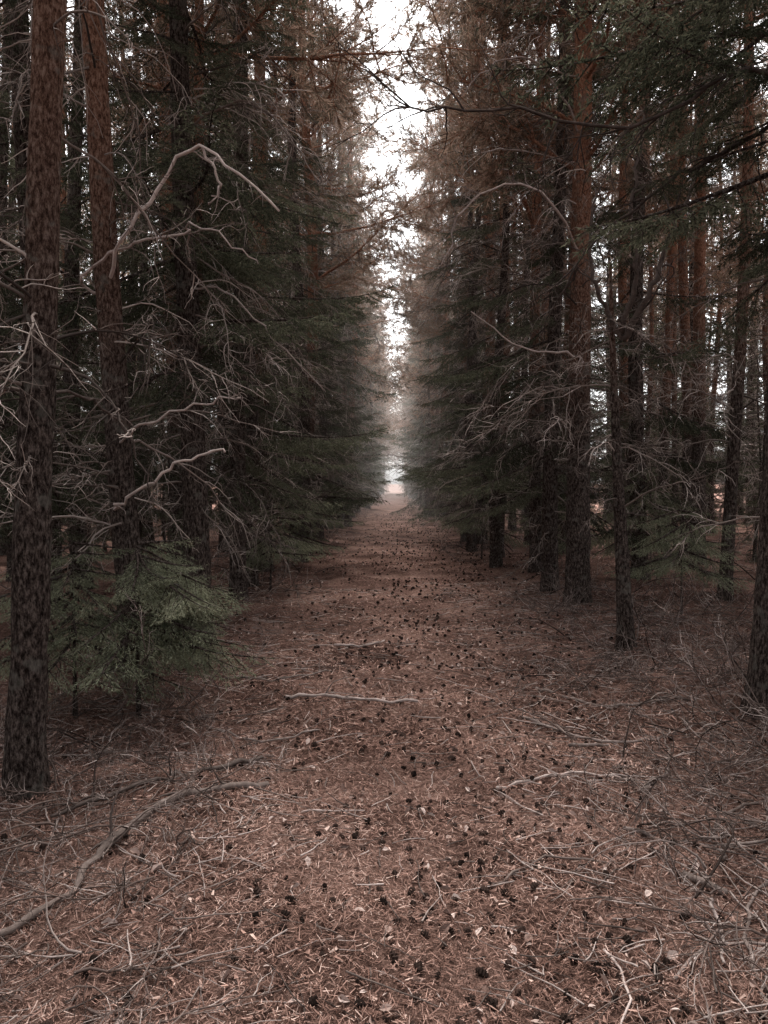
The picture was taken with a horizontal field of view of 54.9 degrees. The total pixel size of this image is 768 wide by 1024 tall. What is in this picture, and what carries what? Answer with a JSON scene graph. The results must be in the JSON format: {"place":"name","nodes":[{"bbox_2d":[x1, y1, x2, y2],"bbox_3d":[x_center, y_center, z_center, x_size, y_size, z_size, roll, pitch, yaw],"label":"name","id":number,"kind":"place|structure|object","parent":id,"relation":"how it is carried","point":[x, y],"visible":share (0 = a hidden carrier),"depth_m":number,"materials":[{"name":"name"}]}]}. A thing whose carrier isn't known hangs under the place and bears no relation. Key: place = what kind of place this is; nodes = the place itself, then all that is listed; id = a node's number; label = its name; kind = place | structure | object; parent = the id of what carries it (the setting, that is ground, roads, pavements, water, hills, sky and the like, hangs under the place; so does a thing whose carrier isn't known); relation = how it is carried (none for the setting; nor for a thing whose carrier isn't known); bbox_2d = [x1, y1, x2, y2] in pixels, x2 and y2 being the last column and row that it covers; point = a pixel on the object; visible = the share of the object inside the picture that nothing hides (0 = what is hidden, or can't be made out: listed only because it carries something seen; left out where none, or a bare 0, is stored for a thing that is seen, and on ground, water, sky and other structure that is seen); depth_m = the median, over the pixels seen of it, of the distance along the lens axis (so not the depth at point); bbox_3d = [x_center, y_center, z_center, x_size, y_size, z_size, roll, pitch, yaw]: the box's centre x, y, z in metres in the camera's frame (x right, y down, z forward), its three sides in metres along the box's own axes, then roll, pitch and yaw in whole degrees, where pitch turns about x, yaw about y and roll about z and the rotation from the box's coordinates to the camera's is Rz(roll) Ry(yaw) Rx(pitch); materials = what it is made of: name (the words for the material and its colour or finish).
{"place":"outdoors","nodes":[
{"label":"outdoors","id":0,"kind":"place"},
{"bbox_2d":[0,484,767,1023],"bbox_3d":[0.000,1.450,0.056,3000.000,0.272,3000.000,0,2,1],"label":"forest ground","id":1,"kind":"structure","parent":0,"point":[382,512],"depth_m":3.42,"materials":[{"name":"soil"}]},
{"bbox_2d":[0,11,84,465],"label":"spruce tree","id":2,"kind":"object","parent":1,"relation":"on","point":[14,231],"visible":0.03,"depth_m":15.56,"materials":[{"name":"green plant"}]},
{"bbox_2d":[0,44,86,554],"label":"spruce tree","id":3,"kind":"object","parent":1,"relation":"on","point":[2,550],"visible":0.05,"depth_m":14.28,"materials":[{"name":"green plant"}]},
{"bbox_2d":[0,0,110,546],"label":"spruce tree","id":4,"kind":"object","parent":1,"relation":"on","point":[9,302],"visible":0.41,"depth_m":6.43,"materials":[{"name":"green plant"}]},
{"bbox_2d":[0,0,110,581],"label":"spruce tree","id":5,"kind":"object","parent":1,"relation":"on","point":[8,545],"visible":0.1,"depth_m":10.70,"materials":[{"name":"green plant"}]},
{"bbox_2d":[18,16,118,527],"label":"spruce tree","id":6,"kind":"object","parent":1,"relation":"on","point":[79,323],"visible":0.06,"depth_m":17.44,"materials":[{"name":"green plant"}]},
{"bbox_2d":[0,0,137,565],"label":"pine tree","id":7,"kind":"object","parent":1,"relation":"on","point":[62,190],"visible":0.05,"depth_m":12.79,"materials":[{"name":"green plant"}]},
{"bbox_2d":[0,0,175,619],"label":"spruce tree","id":8,"kind":"object","parent":1,"relation":"on","point":[20,159],"visible":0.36,"depth_m":7.38,"materials":[{"name":"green plant"}]},
{"bbox_2d":[0,0,182,589],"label":"spruce tree","id":9,"kind":"object","parent":1,"relation":"on","point":[71,191],"visible":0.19,"depth_m":9.76,"materials":[{"name":"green plant"}]},
{"bbox_2d":[0,541,193,730],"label":"spruce sapling","id":10,"kind":"object","parent":1,"relation":"on","point":[98,618],"visible":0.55,"depth_m":4.48,"materials":[{"name":"green plant"}]},
{"bbox_2d":[0,0,240,803],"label":"pine tree","id":11,"kind":"object","parent":1,"relation":"on","point":[25,755],"visible":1,"depth_m":3.38,"materials":[{"name":"brown plant"}]},
{"bbox_2d":[57,0,205,538],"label":"spruce tree","id":12,"kind":"object","parent":1,"relation":"on","point":[133,369],"visible":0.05,"depth_m":14.26,"materials":[{"name":"green plant"}]},
{"bbox_2d":[59,12,208,547],"bbox_3d":[-5.548,-6.819,16.569,3.379,15.514,3.349,-2,3,-37],"label":"spruce tree","id":13,"kind":"object","parent":1,"relation":"on","point":[151,537],"visible":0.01,"depth_m":16.62,"materials":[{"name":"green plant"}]},
{"bbox_2d":[0,756,269,936],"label":"fallen branch","id":14,"kind":"object","parent":1,"relation":"on","point":[13,927],"visible":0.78,"depth_m":2.98,"materials":[{"name":"wood"}]},
{"bbox_2d":[0,0,300,679],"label":"pine tree","id":15,"kind":"object","parent":1,"relation":"on","point":[123,524],"visible":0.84,"depth_m":5.16,"materials":[{"name":"brown plant"}]},
{"bbox_2d":[0,607,304,1023],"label":"brush pile","id":16,"kind":"object","parent":1,"relation":"on","point":[80,898],"visible":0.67,"depth_m":3.03,"materials":[{"name":"brown wood"}]},
{"bbox_2d":[49,755,263,817],"bbox_3d":[-1.044,1.274,3.672,0.313,0.286,1.217,2,3,44],"label":"fallen branch","id":17,"kind":"object","parent":1,"relation":"on","point":[233,763],"visible":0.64,"depth_m":3.52,"materials":[{"name":"wood"}]},
{"bbox_2d":[58,536,274,717],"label":"spruce sapling","id":18,"kind":"object","parent":1,"relation":"on","point":[185,601],"visible":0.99,"depth_m":4.47,"materials":[{"name":"green plant"}]},
{"bbox_2d":[0,0,362,645],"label":"spruce tree","id":19,"kind":"object","parent":1,"relation":"on","point":[196,517],"visible":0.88,"depth_m":6.45,"materials":[{"name":"green plant"}]},
{"bbox_2d":[60,0,311,567],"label":"pine tree","id":20,"kind":"object","parent":1,"relation":"on","point":[170,461],"visible":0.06,"depth_m":11.76,"materials":[{"name":"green plant"}]},
{"bbox_2d":[65,0,319,553],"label":"pine tree","id":21,"kind":"object","parent":1,"relation":"on","point":[114,108],"visible":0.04,"depth_m":13.23,"materials":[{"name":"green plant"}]},
{"bbox_2d":[133,1,297,551],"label":"spruce tree","id":22,"kind":"object","parent":1,"relation":"on","point":[221,537],"visible":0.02,"depth_m":15.34,"materials":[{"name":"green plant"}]},
{"bbox_2d":[77,0,399,600],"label":"spruce tree","id":23,"kind":"object","parent":1,"relation":"on","point":[238,468],"visible":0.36,"depth_m":8.71,"materials":[{"name":"green plant"}]},
{"bbox_2d":[111,0,399,571],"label":"pine tree","id":24,"kind":"object","parent":1,"relation":"on","point":[308,75],"visible":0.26,"depth_m":11.74,"materials":[{"name":"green plant"}]},
{"bbox_2d":[156,0,358,588],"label":"spruce tree","id":25,"kind":"object","parent":1,"relation":"on","point":[282,462],"visible":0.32,"depth_m":10.40,"materials":[{"name":"green plant"}]},
{"bbox_2d":[7,0,515,602],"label":"pine tree","id":26,"kind":"object","parent":1,"relation":"on","point":[319,56],"visible":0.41,"depth_m":7.89,"materials":[{"name":"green plant"}]},
{"bbox_2d":[216,506,329,591],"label":"spruce sapling","id":27,"kind":"object","parent":1,"relation":"on","point":[274,552],"visible":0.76,"depth_m":10.06,"materials":[{"name":"green plant"}]},
{"bbox_2d":[159,0,417,537],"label":"pine tree","id":28,"kind":"object","parent":1,"relation":"on","point":[330,160],"visible":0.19,"depth_m":17.98,"materials":[{"name":"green plant"}]},
{"bbox_2d":[229,7,366,545],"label":"spruce tree","id":29,"kind":"object","parent":1,"relation":"on","point":[306,296],"visible":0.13,"depth_m":16.80,"materials":[{"name":"green plant"}]},
{"bbox_2d":[260,486,350,572],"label":"spruce sapling","id":30,"kind":"object","parent":1,"relation":"on","point":[312,539],"visible":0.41,"depth_m":12.06,"materials":[{"name":"green plant"}]},
{"bbox_2d":[210,0,428,562],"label":"spruce tree","id":31,"kind":"object","parent":1,"relation":"on","point":[351,500],"visible":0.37,"depth_m":13.13,"materials":[{"name":"green plant"}]},
{"bbox_2d":[280,478,363,546],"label":"spruce sapling","id":32,"kind":"object","parent":1,"relation":"on","point":[352,513],"visible":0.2,"depth_m":16.01,"materials":[{"name":"green plant"}]},
{"bbox_2d":[284,12,376,537],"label":"spruce tree","id":33,"kind":"object","parent":1,"relation":"on","point":[338,428],"visible":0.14,"depth_m":19.12,"materials":[{"name":"green plant"}]},
{"bbox_2d":[270,0,393,521],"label":"pine tree","id":34,"kind":"object","parent":1,"relation":"on","point":[348,17],"visible":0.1,"depth_m":21.35,"materials":[{"name":"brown plant"}]},
{"bbox_2d":[296,59,390,528],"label":"spruce tree","id":35,"kind":"object","parent":1,"relation":"on","point":[337,397],"visible":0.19,"depth_m":22.81,"materials":[{"name":"green plant"}]},
{"bbox_2d":[295,74,402,513],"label":"pine tree","id":36,"kind":"object","parent":1,"relation":"on","point":[358,156],"visible":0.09,"depth_m":27.62,"materials":[{"name":"plant"}]},
{"bbox_2d":[215,0,492,554],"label":"pine tree","id":37,"kind":"object","parent":1,"relation":"on","point":[304,133],"visible":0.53,"depth_m":14.79,"materials":[{"name":"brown plant"}]},
{"bbox_2d":[326,125,391,513],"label":"spruce tree","id":38,"kind":"object","parent":1,"relation":"on","point":[368,426],"visible":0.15,"depth_m":26.57,"materials":[{"name":"plant"}]},
{"bbox_2d":[323,67,397,528],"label":"spruce tree","id":39,"kind":"object","parent":1,"relation":"on","point":[369,391],"visible":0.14,"depth_m":23.93,"materials":[{"name":"plant"}]},
{"bbox_2d":[323,76,402,469],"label":"pine tree","id":40,"kind":"object","parent":1,"relation":"on","point":[382,368],"visible":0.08,"depth_m":33.86,"materials":[{"name":"plant"}]},
{"bbox_2d":[300,0,429,526],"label":"pine tree","id":41,"kind":"object","parent":1,"relation":"on","point":[375,359],"visible":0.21,"depth_m":25.00,"materials":[{"name":"plant"}]},
{"bbox_2d":[328,105,414,518],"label":"pine tree","id":42,"kind":"object","parent":1,"relation":"on","point":[397,366],"visible":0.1,"depth_m":31.45,"materials":[{"name":"plant"}]},
{"bbox_2d":[327,153,419,510],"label":"pine tree","id":43,"kind":"object","parent":1,"relation":"on","point":[389,388],"visible":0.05,"depth_m":37.33,"materials":[{"name":"plant"}]},
{"bbox_2d":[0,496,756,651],"bbox_3d":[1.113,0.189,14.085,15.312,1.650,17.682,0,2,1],"label":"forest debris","id":44,"kind":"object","parent":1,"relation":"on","point":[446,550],"visible":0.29,"depth_m":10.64,"materials":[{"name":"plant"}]},
{"bbox_2d":[1,513,756,737],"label":"undergrowth shrub","id":45,"kind":"object","parent":1,"relation":"on","point":[570,601],"visible":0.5,"depth_m":5.95,"materials":[{"name":"plant"}]},
{"bbox_2d":[362,264,398,508],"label":"spruce tree","id":46,"kind":"object","parent":1,"relation":"on","point":[377,474],"visible":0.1,"depth_m":42.56,"materials":[{"name":"plant"}]},
{"bbox_2d":[0,579,767,1023],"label":"ground twigs","id":47,"kind":"object","parent":1,"relation":"on","point":[556,949],"visible":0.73,"depth_m":3.30,"materials":[{"name":"brown wood"}]},
{"bbox_2d":[0,514,767,1023],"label":"pine cones","id":48,"kind":"object","parent":1,"relation":"on","point":[418,964],"visible":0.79,"depth_m":3.12,"materials":[{"name":"plant"}]},
{"bbox_2d":[0,525,767,1023],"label":"fallen leaves","id":49,"kind":"object","parent":1,"relation":"on","point":[388,929],"depth_m":3.10,"materials":[{"name":"plant"}]},
{"bbox_2d":[361,196,410,507],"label":"pine tree","id":50,"kind":"object","parent":1,"relation":"on","point":[391,404],"visible":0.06,"depth_m":44.53,"materials":[{"name":"plant"}]},
{"bbox_2d":[378,186,441,507],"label":"pine tree","id":51,"kind":"object","parent":1,"relation":"on","point":[410,428],"visible":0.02,"depth_m":40.22,"materials":[{"name":"plant"}]},
{"bbox_2d":[390,213,444,514],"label":"spruce tree","id":52,"kind":"object","parent":1,"relation":"on","point":[419,447],"visible":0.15,"depth_m":35.52,"materials":[{"name":"plant"}]},
{"bbox_2d":[385,186,449,503],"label":"spruce tree","id":53,"kind":"object","parent":1,"relation":"on","point":[405,439],"visible":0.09,"depth_m":39.08,"materials":[{"name":"plant"}]},
{"bbox_2d":[389,229,445,508],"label":"spruce tree","id":54,"kind":"object","parent":1,"relation":"on","point":[406,445],"visible":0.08,"depth_m":42.10,"materials":[{"name":"plant"}]},
{"bbox_2d":[388,133,457,516],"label":"pine tree","id":55,"kind":"object","parent":1,"relation":"on","point":[431,396],"visible":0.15,"depth_m":33.71,"materials":[{"name":"plant"}]},
{"bbox_2d":[364,0,496,524],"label":"pine tree","id":56,"kind":"object","parent":1,"relation":"on","point":[424,314],"visible":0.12,"depth_m":25.88,"materials":[{"name":"plant"}]},
{"bbox_2d":[388,83,474,519],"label":"pine tree","id":57,"kind":"object","parent":1,"relation":"on","point":[405,374],"visible":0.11,"depth_m":29.59,"materials":[{"name":"plant"}]},
{"bbox_2d":[399,153,478,498],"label":"pine tree","id":58,"kind":"object","parent":1,"relation":"on","point":[437,412],"visible":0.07,"depth_m":37.22,"materials":[{"name":"plant"}]},
{"bbox_2d":[406,81,480,524],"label":"spruce tree","id":59,"kind":"object","parent":1,"relation":"on","point":[423,512],"visible":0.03,"depth_m":27.29,"materials":[{"name":"plant"}]},
{"bbox_2d":[359,0,536,528],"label":"pine tree","id":60,"kind":"object","parent":1,"relation":"on","point":[409,265],"visible":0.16,"depth_m":23.02,"materials":[{"name":"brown plant"}]},
{"bbox_2d":[363,0,536,506],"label":"pine tree","id":61,"kind":"object","parent":1,"relation":"on","point":[407,296],"visible":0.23,"depth_m":20.14,"materials":[{"name":"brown plant"}]},
{"bbox_2d":[414,128,487,517],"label":"spruce tree","id":62,"kind":"object","parent":1,"relation":"on","point":[449,436],"visible":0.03,"depth_m":24.03,"materials":[{"name":"plant"}]},
{"bbox_2d":[389,4,525,551],"bbox_3d":[1.679,-5.706,15.653,3.217,13.743,3.318,0,2,-2],"label":"spruce tree","id":63,"kind":"object","parent":1,"relation":"on","point":[471,545],"visible":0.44,"depth_m":15.95,"materials":[{"name":"green plant"}]},
{"bbox_2d":[395,17,520,541],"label":"spruce tree","id":64,"kind":"object","parent":1,"relation":"on","point":[462,341],"visible":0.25,"depth_m":18.59,"materials":[{"name":"green plant"}]},
{"bbox_2d":[422,471,509,543],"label":"spruce sapling","id":65,"kind":"object","parent":1,"relation":"on","point":[448,498],"visible":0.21,"depth_m":17.93,"materials":[{"name":"green plant"}]},
{"bbox_2d":[383,0,568,543],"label":"pine tree","id":66,"kind":"object","parent":1,"relation":"on","point":[409,133],"visible":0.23,"depth_m":17.10,"materials":[{"name":"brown plant"}]},
{"bbox_2d":[436,479,528,558],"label":"spruce sapling","id":67,"kind":"object","parent":1,"relation":"on","point":[468,523],"visible":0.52,"depth_m":14.43,"materials":[{"name":"green plant"}]},
{"bbox_2d":[411,0,604,567],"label":"spruce tree","id":68,"kind":"object","parent":1,"relation":"on","point":[495,558],"visible":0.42,"depth_m":12.70,"materials":[{"name":"green plant"}]},
{"bbox_2d":[450,26,597,544],"bbox_3d":[3.352,-5.252,17.043,3.408,12.396,2.941,0,2,12],"label":"spruce tree","id":69,"kind":"object","parent":1,"relation":"on","point":[525,440],"visible":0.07,"depth_m":16.95,"materials":[{"name":"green plant"}]},
{"bbox_2d":[405,0,656,557],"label":"pine tree","id":70,"kind":"object","parent":1,"relation":"on","point":[445,207],"visible":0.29,"depth_m":14.19,"materials":[{"name":"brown plant"}]},
{"bbox_2d":[450,27,611,537],"bbox_3d":[4.311,-7.288,18.534,4.332,16.260,4.864,-1,2,-19],"label":"pine tree","id":71,"kind":"object","parent":1,"relation":"on","point":[542,406],"visible":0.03,"depth_m":18.58,"materials":[{"name":"brown plant"}]},
{"bbox_2d":[314,0,767,720],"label":"spruce tree","id":72,"kind":"object","parent":1,"relation":"on","point":[744,70],"visible":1,"depth_m":4.33,"materials":[{"name":"green plant"}]},
{"bbox_2d":[478,2,620,553],"bbox_3d":[3.190,-7.242,14.874,4.164,16.506,3.780,-1,3,-30],"label":"pine tree","id":73,"kind":"object","parent":1,"relation":"on","point":[560,403],"visible":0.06,"depth_m":14.77,"materials":[{"name":"brown plant"}]},
{"bbox_2d":[427,0,672,591],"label":"spruce tree","id":74,"kind":"object","parent":1,"relation":"on","point":[549,515],"visible":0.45,"depth_m":9.74,"materials":[{"name":"green plant"}]},
{"bbox_2d":[486,848,624,885],"bbox_3d":[0.668,1.394,2.947,0.554,0.056,0.314,0,2,1],"label":"fallen branch","id":75,"kind":"object","parent":1,"relation":"on","point":[542,857],"visible":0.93,"depth_m":2.93,"materials":[{"name":"wood"}]},
{"bbox_2d":[386,0,736,572],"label":"pine tree","id":76,"kind":"object","parent":1,"relation":"on","point":[535,505],"visible":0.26,"depth_m":11.47,"materials":[{"name":"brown plant"}]},
{"bbox_2d":[496,759,631,789],"bbox_3d":[0.933,1.339,3.674,0.740,0.096,0.244,-1,2,-23],"label":"fallen branch","id":77,"kind":"object","parent":1,"relation":"on","point":[548,775],"visible":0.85,"depth_m":3.73,"materials":[{"name":"wood"}]},
{"bbox_2d":[412,0,725,605],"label":"pine tree","id":78,"kind":"object","parent":1,"relation":"on","point":[578,547],"visible":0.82,"depth_m":8.75,"materials":[{"name":"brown plant"}]},
{"bbox_2d":[507,472,630,556],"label":"spruce sapling","id":79,"kind":"object","parent":1,"relation":"on","point":[560,516],"visible":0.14,"depth_m":12.33,"materials":[{"name":"green plant"}]},
{"bbox_2d":[437,100,753,651],"bbox_3d":[1.998,-1.097,6.515,1.777,4.926,2.787,-2,3,-39],"label":"pine tree","id":80,"kind":"object","parent":1,"relation":"on","point":[624,612],"visible":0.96,"depth_m":6.42,"materials":[{"name":"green plant"}]},
{"bbox_2d":[535,675,688,708],"bbox_3d":[1.529,1.207,4.973,0.998,0.144,0.367,0,2,11],"label":"fallen branch","id":81,"kind":"object","parent":1,"relation":"on","point":[580,700],"visible":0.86,"depth_m":4.91,"materials":[{"name":"wood"}]},
{"bbox_2d":[522,716,705,745],"bbox_3d":[1.413,1.266,4.345,1.109,0.186,0.587,0,2,1],"label":"fallen branch","id":82,"kind":"object","parent":1,"relation":"on","point":[585,737],"visible":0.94,"depth_m":4.38,"materials":[{"name":"wood"}]},
{"bbox_2d":[477,551,767,1023],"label":"brush pile","id":83,"kind":"object","parent":1,"relation":"on","point":[720,925],"visible":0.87,"depth_m":3.85,"materials":[{"name":"brown wood"}]},
{"bbox_2d":[507,0,760,579],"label":"spruce tree","id":84,"kind":"object","parent":1,"relation":"on","point":[635,377],"visible":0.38,"depth_m":10.97,"materials":[{"name":"green plant"}]},
{"bbox_2d":[560,1,737,560],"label":"pine tree","id":85,"kind":"object","parent":1,"relation":"on","point":[624,284],"visible":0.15,"depth_m":13.12,"materials":[{"name":"brown plant"}]},
{"bbox_2d":[590,477,707,578],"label":"spruce sapling","id":86,"kind":"object","parent":1,"relation":"on","point":[650,508],"visible":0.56,"depth_m":10.78,"materials":[{"name":"green plant"}]},
{"bbox_2d":[567,6,750,502],"bbox_3d":[5.967,-6.777,17.258,4.347,15.329,3.912,2,3,40],"label":"pine tree","id":87,"kind":"object","parent":1,"relation":"on","point":[651,272],"visible":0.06,"depth_m":17.19,"materials":[{"name":"brown plant"}]},
{"bbox_2d":[592,2,743,551],"bbox_3d":[5.404,-7.713,15.030,3.743,17.440,4.122,0,2,12],"label":"pine tree","id":88,"kind":"object","parent":1,"relation":"on","point":[672,250],"visible":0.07,"depth_m":15.30,"materials":[{"name":"brown plant"}]},
{"bbox_2d":[604,509,754,613],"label":"spruce sapling","id":89,"kind":"object","parent":1,"relation":"on","point":[667,564],"visible":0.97,"depth_m":7.82,"materials":[{"name":"green plant"}]},
{"bbox_2d":[591,28,767,539],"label":"pine tree","id":90,"kind":"object","parent":1,"relation":"on","point":[673,397],"visible":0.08,"depth_m":17.86,"materials":[{"name":"brown plant"}]},
{"bbox_2d":[593,0,767,601],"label":"pine tree","id":91,"kind":"object","parent":1,"relation":"on","point":[733,449],"visible":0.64,"depth_m":8.45,"materials":[{"name":"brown plant"}]},
{"bbox_2d":[602,0,767,559],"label":"pine tree","id":92,"kind":"object","parent":1,"relation":"on","point":[683,292],"visible":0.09,"depth_m":13.96,"materials":[{"name":"brown plant"}]},
{"bbox_2d":[623,825,767,847],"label":"fallen branch","id":93,"kind":"object","parent":1,"relation":"on","point":[639,831],"visible":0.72,"depth_m":3.11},
{"bbox_2d":[632,0,767,564],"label":"pine tree","id":94,"kind":"object","parent":1,"relation":"on","point":[700,266],"visible":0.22,"depth_m":12.78,"materials":[{"name":"brown plant"}]},
{"bbox_2d":[645,0,767,507],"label":"pine tree","id":95,"kind":"object","parent":1,"relation":"on","point":[765,346],"visible":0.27,"depth_m":14.61,"materials":[{"name":"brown plant"}]},
{"bbox_2d":[673,925,767,979],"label":"fallen branch","id":96,"kind":"object","parent":1,"relation":"on","point":[713,946],"visible":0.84,"depth_m":2.37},
{"bbox_2d":[676,0,767,520],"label":"pine tree","id":97,"kind":"object","parent":1,"relation":"on","point":[723,237],"visible":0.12,"depth_m":16.10,"materials":[{"name":"brown plant"}]},
{"bbox_2d":[705,792,767,860],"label":"fallen branch","id":98,"kind":"object","parent":1,"relation":"on","point":[731,810],"visible":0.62,"depth_m":3.33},
{"bbox_2d":[706,8,767,542],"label":"pine tree","id":99,"kind":"object","parent":1,"relation":"on","point":[759,324],"visible":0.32,"depth_m":10.63,"materials":[{"name":"brown plant"}]},
{"bbox_2d":[732,881,767,1005],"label":"fallen branch","id":100,"kind":"object","parent":1,"relation":"on","point":[745,935],"visible":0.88,"depth_m":2.38,"materials":[{"name":"wood"}]},
{"bbox_2d":[0,0,767,483],"label":"sky","id":101,"kind":"structure","parent":0,"point":[385,8],"materials":[{"name":"white"}]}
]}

